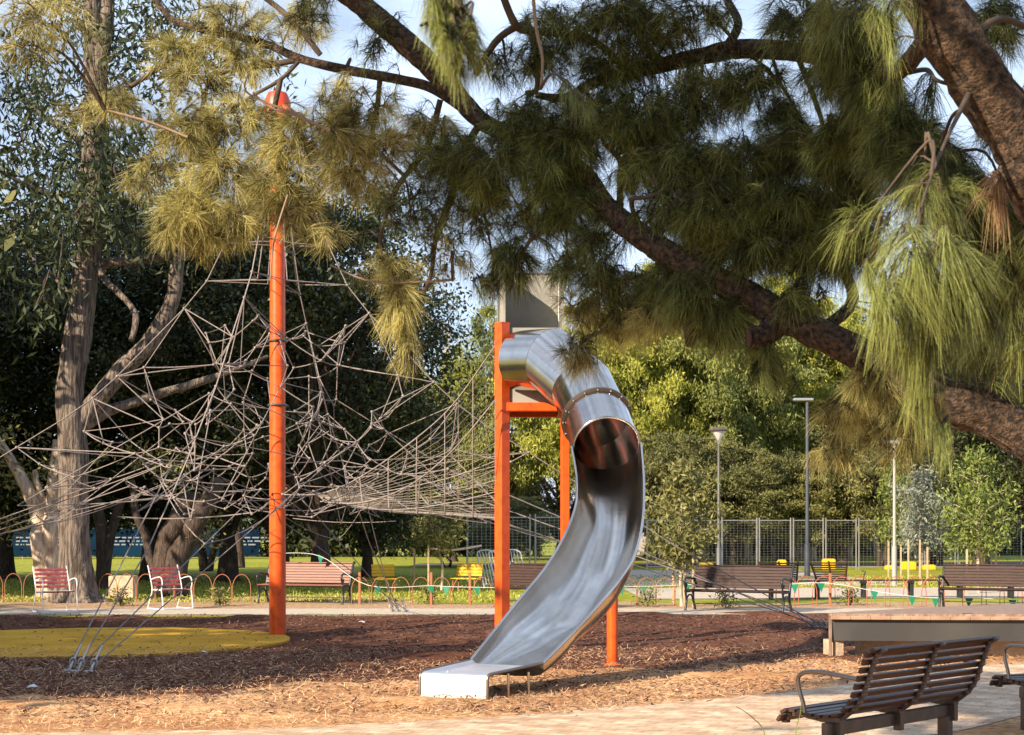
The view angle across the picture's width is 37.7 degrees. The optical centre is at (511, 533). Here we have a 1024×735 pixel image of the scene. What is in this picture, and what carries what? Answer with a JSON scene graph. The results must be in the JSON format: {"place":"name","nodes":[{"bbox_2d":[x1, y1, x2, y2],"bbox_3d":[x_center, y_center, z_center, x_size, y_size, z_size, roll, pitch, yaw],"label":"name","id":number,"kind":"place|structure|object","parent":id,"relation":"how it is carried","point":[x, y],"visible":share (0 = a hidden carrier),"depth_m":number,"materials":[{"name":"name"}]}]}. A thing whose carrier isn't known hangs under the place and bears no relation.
{"place":"outdoors","nodes":[
{"label":"outdoors","id":0,"kind":"place"},
{"bbox_2d":[0,627,289,657],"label":"rubber surface ground","id":1,"kind":"structure","parent":0,"point":[229,639],"depth_m":22.01,"materials":[{"name":"yellow rubber"}]},
{"bbox_2d":[0,611,895,708],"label":"mulch ground","id":2,"kind":"structure","parent":0,"point":[299,637],"depth_m":21.05,"materials":[{"name":"brown wood"}]},
{"bbox_2d":[0,90,827,672],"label":"climbing net","id":3,"kind":"object","parent":2,"relation":"on","point":[278,340],"visible":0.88,"depth_m":23.28,"materials":[{"name":"grey fabric"}]},
{"bbox_2d":[0,613,1023,714],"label":"mulch chips","id":4,"kind":"object","parent":2,"relation":"on","point":[414,677],"visible":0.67,"depth_m":17.58,"materials":[{"name":"brown wood"}]},
{"bbox_2d":[0,644,1023,734],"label":"fallen needles","id":5,"kind":"object","parent":2,"relation":"on","point":[255,724],"visible":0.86,"depth_m":15.06,"materials":[{"name":"brown plant"}]},
{"bbox_2d":[495,272,569,626],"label":"slide tower","id":6,"kind":"structure","parent":2,"relation":"on","point":[511,402],"depth_m":20.24,"materials":[{"name":"orange metal"}]},
{"bbox_2d":[316,345,495,518],"bbox_3d":[-1.576,-1.394,21.478,3.990,2.407,0.655,0,0,40],"label":"crawl net","id":7,"kind":"object","parent":6,"relation":"attached to","point":[328,499],"visible":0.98,"depth_m":21.20,"materials":[{"name":"grey fabric"}]},
{"bbox_2d":[0,608,906,614],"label":"path","id":8,"kind":"structure","parent":0,"point":[370,611],"depth_m":30.71,"materials":[{"name":"concrete"}]},
{"bbox_2d":[32,566,77,612],"bbox_3d":[-9.304,1.135,30.572,0.725,0.940,0.701,0,0,-36],"label":"garden chair","id":9,"kind":"object","parent":8,"relation":"on","point":[42,582],"visible":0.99,"depth_m":30.65,"materials":[{"name":"red paint"}]},
{"bbox_2d":[147,565,192,609],"bbox_3d":[-7.236,1.135,31.787,0.725,0.940,0.701,0,0,-42],"label":"garden chair","id":10,"kind":"object","parent":8,"relation":"on","point":[153,577],"visible":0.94,"depth_m":31.84,"materials":[{"name":"red paint"}]},
{"bbox_2d":[683,563,794,611],"bbox_3d":[4.668,1.117,30.883,2.166,0.984,0.772,0,0,30],"label":"park bench","id":11,"kind":"object","parent":8,"relation":"on","point":[779,577],"visible":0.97,"depth_m":30.98,"materials":[{"name":"brown wood"}]},
{"bbox_2d":[938,562,1023,606],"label":"park bench","id":12,"kind":"object","parent":8,"relation":"on","point":[995,575],"visible":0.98,"depth_m":32.11,"materials":[{"name":"brown wood"}]},
{"bbox_2d":[792,583,1015,606],"bbox_3d":[8.587,1.350,32.530,5.078,0.577,0.112,0,0,2],"label":"flag bunting","id":13,"kind":"object","parent":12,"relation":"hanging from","point":[873,593],"visible":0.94,"depth_m":32.50,"materials":[{"name":"fabric"}]},
{"bbox_2d":[0,595,997,608],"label":"dirt ground","id":14,"kind":"structure","parent":0,"point":[240,604],"depth_m":33.36,"materials":[{"name":"beige soil"}]},
{"bbox_2d":[0,573,56,600],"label":"hoop fence","id":15,"kind":"object","parent":14,"relation":"on","point":[21,586],"visible":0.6,"depth_m":35.43,"materials":[{"name":"orange metal"}]},
{"bbox_2d":[0,362,115,597],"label":"paperbark tree","id":16,"kind":"object","parent":14,"relation":"on","point":[44,546],"visible":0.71,"depth_m":37.26,"materials":[{"name":"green plant"}]},
{"bbox_2d":[106,586,133,605],"bbox_3d":[-8.658,1.380,33.089,0.749,0.459,0.617,0,0,0],"label":"plant","id":17,"kind":"object","parent":14,"relation":"on","point":[121,598],"visible":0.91,"depth_m":33.09,"materials":[{"name":"green plant"}]},
{"bbox_2d":[109,575,137,597],"bbox_3d":[-9.625,1.320,37.209,0.620,0.560,0.500,0,0,0],"label":"planter box","id":18,"kind":"object","parent":14,"relation":"on","point":[124,579],"visible":0.54,"depth_m":36.96,"materials":[{"name":"concrete"}]},
{"bbox_2d":[0,0,306,603],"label":"eucalyptus tree","id":19,"kind":"object","parent":14,"relation":"on","point":[95,175],"visible":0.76,"depth_m":34.71,"materials":[{"name":"green plant"}]},
{"bbox_2d":[99,574,250,602],"bbox_3d":[-7.851,1.265,34.916,3.691,0.669,0.083,0,0,9],"label":"hoop fence","id":20,"kind":"object","parent":14,"relation":"on","point":[175,582],"visible":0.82,"depth_m":34.88,"materials":[{"name":"metal"}]},
{"bbox_2d":[204,586,239,605],"bbox_3d":[-6.438,1.367,33.092,0.612,0.474,0.818,0,0,-39],"label":"plant","id":21,"kind":"object","parent":14,"relation":"on","point":[220,596],"visible":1,"depth_m":33.09,"materials":[{"name":"green plant"}]},
{"bbox_2d":[256,561,355,604],"bbox_3d":[-4.727,1.117,34.439,2.166,0.984,0.772,0,0,18],"label":"park bench","id":22,"kind":"object","parent":14,"relation":"on","point":[326,572],"visible":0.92,"depth_m":34.48,"materials":[{"name":"brown wood"}]},
{"bbox_2d":[351,572,491,604],"bbox_3d":[-2.041,1.240,33.736,3.189,0.740,0.085,0,0,5],"label":"hoop fence","id":23,"kind":"object","parent":14,"relation":"on","point":[359,591],"visible":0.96,"depth_m":33.74,"materials":[{"name":"orange metal"}]},
{"bbox_2d":[305,553,493,595],"bbox_3d":[-2.835,0.915,33.768,5.187,0.958,0.531,0,0,14],"label":"flag bunting","id":24,"kind":"object","parent":23,"relation":"hanging from","point":[431,587],"visible":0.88,"depth_m":33.56,"materials":[{"name":"white fabric"}]},
{"bbox_2d":[415,584,444,603],"bbox_3d":[-1.857,1.377,34.025,0.663,0.486,0.557,0,0,18],"label":"plant","id":25,"kind":"object","parent":14,"relation":"on","point":[428,592],"visible":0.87,"depth_m":34.00,"materials":[{"name":"green plant"}]},
{"bbox_2d":[493,562,545,606],"bbox_3d":[0.691,1.117,32.351,2.166,0.984,0.772,0,0,34],"label":"park bench","id":26,"kind":"object","parent":14,"relation":"on","point":[524,574],"visible":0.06,"depth_m":32.83,"materials":[{"name":"brown wood"}]},
{"bbox_2d":[632,587,662,606],"bbox_3d":[2.955,1.377,32.885,0.716,0.465,0.674,0,0,-31],"label":"plant","id":27,"kind":"object","parent":14,"relation":"on","point":[648,601],"visible":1,"depth_m":32.84,"materials":[{"name":"green plant"}]},
{"bbox_2d":[629,577,694,604],"bbox_3d":[3.200,1.285,33.400,1.719,0.629,0.018,0,0,0],"label":"hoop fence","id":28,"kind":"object","parent":14,"relation":"on","point":[656,590],"visible":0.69,"depth_m":33.39,"materials":[{"name":"orange metal"}]},
{"bbox_2d":[638,451,732,605],"bbox_3d":[3.679,-0.099,33.129,1.974,3.462,1.928,0,0,-36],"label":"young tree","id":29,"kind":"object","parent":14,"relation":"on","point":[681,538],"visible":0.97,"depth_m":32.92,"materials":[{"name":"green plant"}]},
{"bbox_2d":[704,588,740,607],"bbox_3d":[4.582,1.381,32.137,0.759,0.468,0.648,0,0,-21],"label":"plant","id":30,"kind":"object","parent":14,"relation":"on","point":[724,597],"visible":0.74,"depth_m":32.18,"materials":[{"name":"green plant"}]},
{"bbox_2d":[832,585,865,604],"bbox_3d":[7.520,1.388,33.574,0.767,0.475,0.573,0,0,0],"label":"plant","id":31,"kind":"object","parent":14,"relation":"on","point":[857,601],"visible":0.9,"depth_m":33.55,"materials":[{"name":"green plant"}]},
{"bbox_2d":[776,573,962,605],"bbox_3d":[7.852,1.240,32.977,4.119,0.740,0.064,0,0,0],"label":"hoop fence","id":32,"kind":"object","parent":14,"relation":"on","point":[830,589],"visible":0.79,"depth_m":32.99,"materials":[{"name":"orange metal"}]},
{"bbox_2d":[0,656,1023,732],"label":"needle litter ground","id":33,"kind":"structure","parent":0,"point":[406,700],"depth_m":14.12,"materials":[{"name":"brown plant"}]},
{"bbox_2d":[418,328,644,698],"bbox_3d":[0.506,-0.547,17.385,2.071,4.395,6.285,0,0,8],"label":"tube slide","id":34,"kind":"object","parent":33,"relation":"on","point":[564,602],"visible":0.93,"depth_m":17.39,"materials":[{"name":"silver metal"}]},
{"bbox_2d":[0,661,1023,734],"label":"pavement","id":35,"kind":"structure","parent":0,"point":[984,702],"depth_m":12.66,"materials":[{"name":"concrete"}]},
{"bbox_2d":[823,604,1023,656],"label":"timber deck","id":36,"kind":"structure","parent":35,"relation":"on","point":[866,631],"depth_m":18.96,"materials":[{"name":"brown wood"}]},
{"bbox_2d":[0,536,1023,616],"bbox_3d":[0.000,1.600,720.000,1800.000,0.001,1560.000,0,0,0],"label":"lawn","id":37,"kind":"structure","parent":0,"point":[254,565],"depth_m":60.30,"materials":[{"name":"green plant"}]},
{"bbox_2d":[0,162,35,400],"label":"shade tree","id":38,"kind":"object","parent":37,"relation":"on","point":[2,269],"visible":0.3,"depth_m":45.71,"materials":[{"name":"green plant"}]},
{"bbox_2d":[0,83,83,364],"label":"shade tree","id":39,"kind":"object","parent":37,"relation":"on","point":[9,243],"visible":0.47,"depth_m":32.96,"materials":[{"name":"green plant"}]},
{"bbox_2d":[0,199,163,578],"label":"fig tree","id":40,"kind":"object","parent":37,"relation":"on","point":[7,564],"visible":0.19,"depth_m":50.05,"materials":[{"name":"green plant"}]},
{"bbox_2d":[0,245,194,558],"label":"fig tree","id":41,"kind":"object","parent":37,"relation":"on","point":[26,425],"visible":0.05,"depth_m":50.65,"materials":[{"name":"green plant"}]},
{"bbox_2d":[90,498,124,588],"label":"fig tree","id":42,"kind":"object","parent":37,"relation":"on","point":[105,539],"visible":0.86,"depth_m":43.21,"materials":[{"name":"brown plant"}]},
{"bbox_2d":[12,527,268,558],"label":"banner fence","id":43,"kind":"object","parent":37,"relation":"on","point":[121,547],"visible":0.3,"depth_m":94.98,"materials":[{"name":"blue fabric"}]},
{"bbox_2d":[0,186,293,579],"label":"fig tree","id":44,"kind":"object","parent":37,"relation":"on","point":[151,529],"visible":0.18,"depth_m":49.49,"materials":[{"name":"green plant"}]},
{"bbox_2d":[112,436,234,595],"bbox_3d":[-8.469,-0.408,38.290,3.231,4.488,4.234,0,0,-38],"label":"fig tree","id":45,"kind":"object","parent":37,"relation":"on","point":[177,541],"visible":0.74,"depth_m":38.40,"materials":[{"name":"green plant"}]},
{"bbox_2d":[196,531,220,570],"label":"fig tree","id":46,"kind":"object","parent":37,"relation":"on","point":[204,561],"visible":0.56,"depth_m":63.92,"materials":[{"name":"brown plant"}]},
{"bbox_2d":[43,152,396,581],"bbox_3d":[-9.591,-5.317,50.282,12.438,14.086,12.444,0,0,-9],"label":"fig tree","id":47,"kind":"object","parent":37,"relation":"on","point":[228,564],"visible":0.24,"depth_m":47.88,"materials":[{"name":"green plant"}]},
{"bbox_2d":[235,520,244,567],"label":"fig tree","id":48,"kind":"object","parent":37,"relation":"on","point":[240,552],"visible":0.44,"depth_m":70.45,"materials":[{"name":"brown plant"}]},
{"bbox_2d":[14,481,542,556],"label":"hedge","id":49,"kind":"object","parent":37,"relation":"on","point":[295,548],"visible":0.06,"depth_m":102.99,"materials":[{"name":"green plant"}]},
{"bbox_2d":[148,267,432,563],"bbox_3d":[-9.165,-4.843,60.325,13.682,13.120,13.688,0,0,31],"label":"fig tree","id":50,"kind":"object","parent":37,"relation":"on","point":[263,523],"depth_m":59.63,"materials":[{"name":"green plant"}]},
{"bbox_2d":[145,151,516,583],"bbox_3d":[-5.805,-5.182,47.238,12.444,13.810,12.438,0,0,-36],"label":"fig tree","id":51,"kind":"object","parent":37,"relation":"on","point":[376,388],"visible":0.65,"depth_m":45.30,"materials":[{"name":"green plant"}]},
{"bbox_2d":[254,353,481,577],"bbox_3d":[-5.259,-2.605,54.875,9.022,8.562,8.116,0,0,-34],"label":"fig tree","id":52,"kind":"object","parent":37,"relation":"on","point":[364,544],"visible":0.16,"depth_m":54.74,"materials":[{"name":"green plant"}]},
{"bbox_2d":[371,564,396,591],"bbox_3d":[-3.514,1.230,41.255,0.634,0.761,0.525,0,0,-14],"label":"yellow bench","id":53,"kind":"object","parent":37,"relation":"on","point":[388,566],"visible":0.83,"depth_m":41.42,"materials":[{"name":"plastic"}]},
{"bbox_2d":[397,493,475,590],"bbox_3d":[-2.098,0.253,41.676,2.192,2.760,1.591,0,0,0],"label":"young tree","id":54,"kind":"object","parent":37,"relation":"on","point":[437,533],"visible":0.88,"depth_m":41.57,"materials":[{"name":"green plant"}]},
{"bbox_2d":[386,499,494,566],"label":"shrubby tree","id":55,"kind":"object","parent":37,"relation":"on","point":[463,552],"visible":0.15,"depth_m":71.17,"materials":[{"name":"green plant"}]},
{"bbox_2d":[392,348,535,561],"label":"bushy tree","id":56,"kind":"object","parent":37,"relation":"on","point":[453,558],"visible":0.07,"depth_m":84.35,"materials":[{"name":"green plant"}]},
{"bbox_2d":[450,564,482,591],"bbox_3d":[-1.258,1.230,41.621,0.779,0.761,0.525,0,0,22],"label":"yellow bench","id":57,"kind":"object","parent":37,"relation":"on","point":[466,569],"visible":0.88,"depth_m":41.78,"materials":[{"name":"plastic"}]},
{"bbox_2d":[477,550,494,586],"bbox_3d":[-0.634,1.037,44.086,0.814,1.138,0.215,0,0,0],"label":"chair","id":58,"kind":"object","parent":37,"relation":"on","point":[485,566],"visible":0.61,"depth_m":44.10,"materials":[{"name":"white paint"}]},
{"bbox_2d":[466,514,530,577],"bbox_3d":[-0.486,0.450,54.000,2.316,2.300,0.054,0,0,0],"label":"temporary fence panel","id":59,"kind":"object","parent":37,"relation":"on","point":[490,539],"visible":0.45,"depth_m":53.99,"materials":[{"name":"silver metal"}]},
{"bbox_2d":[427,300,572,501],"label":"bushy tree","id":60,"kind":"object","parent":37,"relation":"on","point":[527,473],"visible":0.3,"depth_m":82.19,"materials":[{"name":"green plant"}]},
{"bbox_2d":[440,490,559,560],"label":"shrubby tree","id":61,"kind":"object","parent":37,"relation":"on","point":[520,507],"visible":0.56,"depth_m":69.34,"materials":[{"name":"green plant"}]},
{"bbox_2d":[534,514,559,565],"bbox_3d":[1.440,0.450,54.000,1.272,2.300,0.054,0,0,0],"label":"temporary fence panel","id":62,"kind":"object","parent":37,"relation":"on","point":[535,539],"visible":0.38,"depth_m":53.99,"materials":[{"name":"silver metal"}]},
{"bbox_2d":[486,429,645,549],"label":"fig tree","id":63,"kind":"object","parent":37,"relation":"on","point":[543,488],"visible":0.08,"depth_m":96.48,"materials":[{"name":"green plant"}]},
{"bbox_2d":[484,277,716,496],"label":"bushy tree","id":64,"kind":"object","parent":37,"relation":"on","point":[665,385],"visible":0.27,"depth_m":78.35,"materials":[{"name":"green plant"}]},
{"bbox_2d":[646,518,679,568],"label":"temporary fence panel","id":65,"kind":"object","parent":37,"relation":"on","point":[647,566],"visible":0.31,"depth_m":65.99,"materials":[{"name":"silver metal"}]},
{"bbox_2d":[592,257,752,560],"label":"bushy tree","id":66,"kind":"object","parent":37,"relation":"on","point":[691,377],"visible":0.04,"depth_m":82.29,"materials":[{"name":"green plant"}]},
{"bbox_2d":[635,424,755,565],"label":"shrubby tree","id":67,"kind":"object","parent":37,"relation":"on","point":[659,458],"visible":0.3,"depth_m":72.81,"materials":[{"name":"green plant"}]},
{"bbox_2d":[630,270,832,562],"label":"bushy tree","id":68,"kind":"object","parent":37,"relation":"on","point":[721,389],"visible":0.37,"depth_m":79.16,"materials":[{"name":"green plant"}]},
{"bbox_2d":[655,430,813,564],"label":"shrubby tree","id":69,"kind":"object","parent":37,"relation":"on","point":[762,466],"visible":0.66,"depth_m":71.44,"materials":[{"name":"green plant"}]},
{"bbox_2d":[721,518,757,564],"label":"temporary fence panel","id":70,"kind":"object","parent":37,"relation":"on","point":[737,543],"visible":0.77,"depth_m":66.00,"materials":[{"name":"silver metal"}]},
{"bbox_2d":[759,518,790,564],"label":"temporary fence panel","id":71,"kind":"object","parent":37,"relation":"on","point":[789,543],"visible":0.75,"depth_m":66.05,"materials":[{"name":"silver metal"}]},
{"bbox_2d":[690,267,876,560],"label":"bushy tree","id":72,"kind":"object","parent":37,"relation":"on","point":[847,325],"visible":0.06,"depth_m":84.01,"materials":[{"name":"green plant"}]},
{"bbox_2d":[722,458,852,564],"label":"shrubby tree","id":73,"kind":"object","parent":37,"relation":"on","point":[782,534],"visible":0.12,"depth_m":74.22,"materials":[{"name":"green plant"}]},
{"bbox_2d":[793,518,823,566],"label":"temporary fence panel","id":74,"kind":"object","parent":37,"relation":"on","point":[812,538],"visible":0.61,"depth_m":66.03,"materials":[{"name":"silver metal"}]},
{"bbox_2d":[749,446,901,560],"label":"shrubby tree","id":75,"kind":"object","parent":37,"relation":"on","point":[820,511],"visible":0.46,"depth_m":72.01,"materials":[{"name":"green plant"}]},
{"bbox_2d":[637,533,1019,554],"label":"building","id":76,"kind":"structure","parent":37,"relation":"on","point":[641,543],"depth_m":114.00,"materials":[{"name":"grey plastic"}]},
{"bbox_2d":[758,295,899,560],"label":"bushy tree","id":77,"kind":"object","parent":37,"relation":"on","point":[821,390],"visible":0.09,"depth_m":83.71,"materials":[{"name":"green plant"}]},
{"bbox_2d":[655,507,1023,555],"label":"hedge","id":78,"kind":"object","parent":37,"relation":"on","point":[868,549],"visible":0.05,"depth_m":110.12,"materials":[{"name":"green plant"}]},
{"bbox_2d":[825,518,856,569],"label":"temporary fence panel","id":79,"kind":"object","parent":37,"relation":"on","point":[830,538],"visible":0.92,"depth_m":66.04,"materials":[{"name":"silver metal"}]},
{"bbox_2d":[858,518,889,569],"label":"temporary fence panel","id":80,"kind":"object","parent":37,"relation":"on","point":[863,543],"visible":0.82,"depth_m":66.04,"materials":[{"name":"silver metal"}]},
{"bbox_2d":[794,411,956,565],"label":"shrubby tree","id":81,"kind":"object","parent":37,"relation":"on","point":[834,495],"visible":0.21,"depth_m":71.08,"materials":[{"name":"green plant"}]},
{"bbox_2d":[758,561,1013,599],"bbox_3d":[9.201,1.136,36.946,6.856,0.947,1.152,0,0,-8],"label":"long bench","id":82,"kind":"object","parent":37,"relation":"on","point":[911,582],"visible":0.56,"depth_m":36.68,"materials":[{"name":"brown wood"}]},
{"bbox_2d":[870,455,919,550],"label":"young tree","id":83,"kind":"object","parent":37,"relation":"on","point":[888,528],"visible":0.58,"depth_m":52.69,"materials":[{"name":"green plant"}]},
{"bbox_2d":[853,294,956,558],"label":"fig tree","id":84,"kind":"object","parent":37,"relation":"on","point":[904,555],"visible":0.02,"depth_m":95.61,"materials":[{"name":"green plant"}]},
{"bbox_2d":[902,562,916,569],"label":"fence foot","id":85,"kind":"object","parent":37,"relation":"on","point":[912,565],"visible":0.87,"depth_m":65.42},
{"bbox_2d":[919,539,920,584],"bbox_3d":[12.684,0.889,46.689,0.050,1.423,0.050,0,0,0],"label":"timber stake","id":86,"kind":"object","parent":37,"relation":"on","point":[919,560],"visible":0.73,"depth_m":46.66,"materials":[{"name":"beige wood"}]},
{"bbox_2d":[825,289,1023,563],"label":"fig tree","id":87,"kind":"object","parent":37,"relation":"on","point":[987,559],"visible":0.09,"depth_m":59.38,"materials":[{"name":"green plant"}]},
{"bbox_2d":[886,463,962,583],"bbox_3d":[13.033,-0.407,47.557,2.099,4.078,2.751,0,0,33],"label":"young tree","id":88,"kind":"object","parent":37,"relation":"on","point":[918,523],"visible":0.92,"depth_m":47.32,"materials":[{"name":"green plant"}]},
{"bbox_2d":[924,520,955,566],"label":"temporary fence panel","id":89,"kind":"object","parent":37,"relation":"on","point":[929,561],"visible":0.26,"depth_m":66.05,"materials":[{"name":"silver metal"}]},
{"bbox_2d":[868,407,1015,565],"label":"shrubby tree","id":90,"kind":"object","parent":37,"relation":"on","point":[933,558],"visible":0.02,"depth_m":74.70,"materials":[{"name":"green plant"}]},
{"bbox_2d":[902,273,1023,554],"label":"fig tree","id":91,"kind":"object","parent":37,"relation":"on","point":[1019,468],"visible":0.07,"depth_m":56.02,"materials":[{"name":"green plant"}]},
{"bbox_2d":[990,520,1021,563],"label":"temporary fence panel","id":92,"kind":"object","parent":37,"relation":"on","point":[991,561],"visible":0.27,"depth_m":66.05,"materials":[{"name":"silver metal"}]},
{"bbox_2d":[0,0,1023,525],"label":"sky","id":93,"kind":"structure","parent":0,"point":[492,16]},
{"bbox_2d":[621,584,691,594],"bbox_3d":[3.254,1.238,33.183,1.838,0.253,0.046,0,0,0],"label":"flag bunting","id":94,"kind":"object","parent":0,"point":[687,587],"visible":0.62,"depth_m":33.20,"materials":[{"name":"green fabric"}]},
{"bbox_2d":[412,562,1023,565],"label":"road","id":95,"kind":"structure","parent":0,"point":[637,564],"depth_m":79.91,"materials":[{"name":"grey asphalt"}]},
{"bbox_2d":[745,518,764,559],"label":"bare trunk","id":96,"kind":"object","parent":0,"point":[750,552],"visible":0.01,"depth_m":91.87,"materials":[{"name":"brown plant"}]},
{"bbox_2d":[624,570,919,585],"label":"pavement plaza","id":97,"kind":"structure","parent":0,"point":[644,573],"depth_m":53.24,"materials":[{"name":"concrete"}]},
{"bbox_2d":[793,398,813,575],"bbox_3d":[10.863,-1.725,56.000,0.750,6.650,0.320,0,0,0],"label":"street lamp","id":98,"kind":"object","parent":97,"relation":"on","point":[806,558],"visible":0.9,"depth_m":55.94,"materials":[{"name":"grey metal"}]},
{"bbox_2d":[877,440,899,585],"bbox_3d":[11.565,-0.625,46.000,0.750,4.450,0.320,0,0,0],"label":"street lamp","id":99,"kind":"object","parent":97,"relation":"on","point":[894,561],"visible":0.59,"depth_m":45.96,"materials":[{"name":"grey metal"}]},
{"bbox_2d":[625,587,1023,598],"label":"pavement forecourt","id":100,"kind":"structure","parent":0,"point":[666,593],"depth_m":39.85,"materials":[{"name":"concrete"}]},
{"bbox_2d":[709,427,727,588],"bbox_3d":[5.782,-0.695,42.000,0.540,4.590,0.532,0,0,0],"label":"street lamp","id":101,"kind":"object","parent":100,"relation":"on","point":[718,433],"visible":0.79,"depth_m":41.96,"materials":[{"name":"grey metal"}]},
{"bbox_2d":[934,437,1023,592],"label":"young tree","id":102,"kind":"object","parent":100,"relation":"on","point":[984,538],"visible":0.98,"depth_m":40.22,"materials":[{"name":"green plant"}]},
{"bbox_2d":[932,716,1023,734],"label":"front mulch ground","id":103,"kind":"structure","parent":0,"point":[1010,726],"depth_m":12.18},
{"bbox_2d":[0,0,1023,495],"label":"casuarina tree","id":104,"kind":"object","parent":103,"relation":"on","point":[732,208],"visible":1,"depth_m":8.48,"materials":[{"name":"green plant"}]},
{"bbox_2d":[776,635,999,734],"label":"slat bench","id":105,"kind":"object","parent":103,"relation":"on","point":[892,704],"visible":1,"depth_m":10.20,"materials":[{"name":"paint"}]},
{"bbox_2d":[989,644,1023,729],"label":"slat bench","id":106,"kind":"object","parent":103,"relation":"on","point":[1007,678],"visible":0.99,"depth_m":12.30,"materials":[{"name":"brown wood"}]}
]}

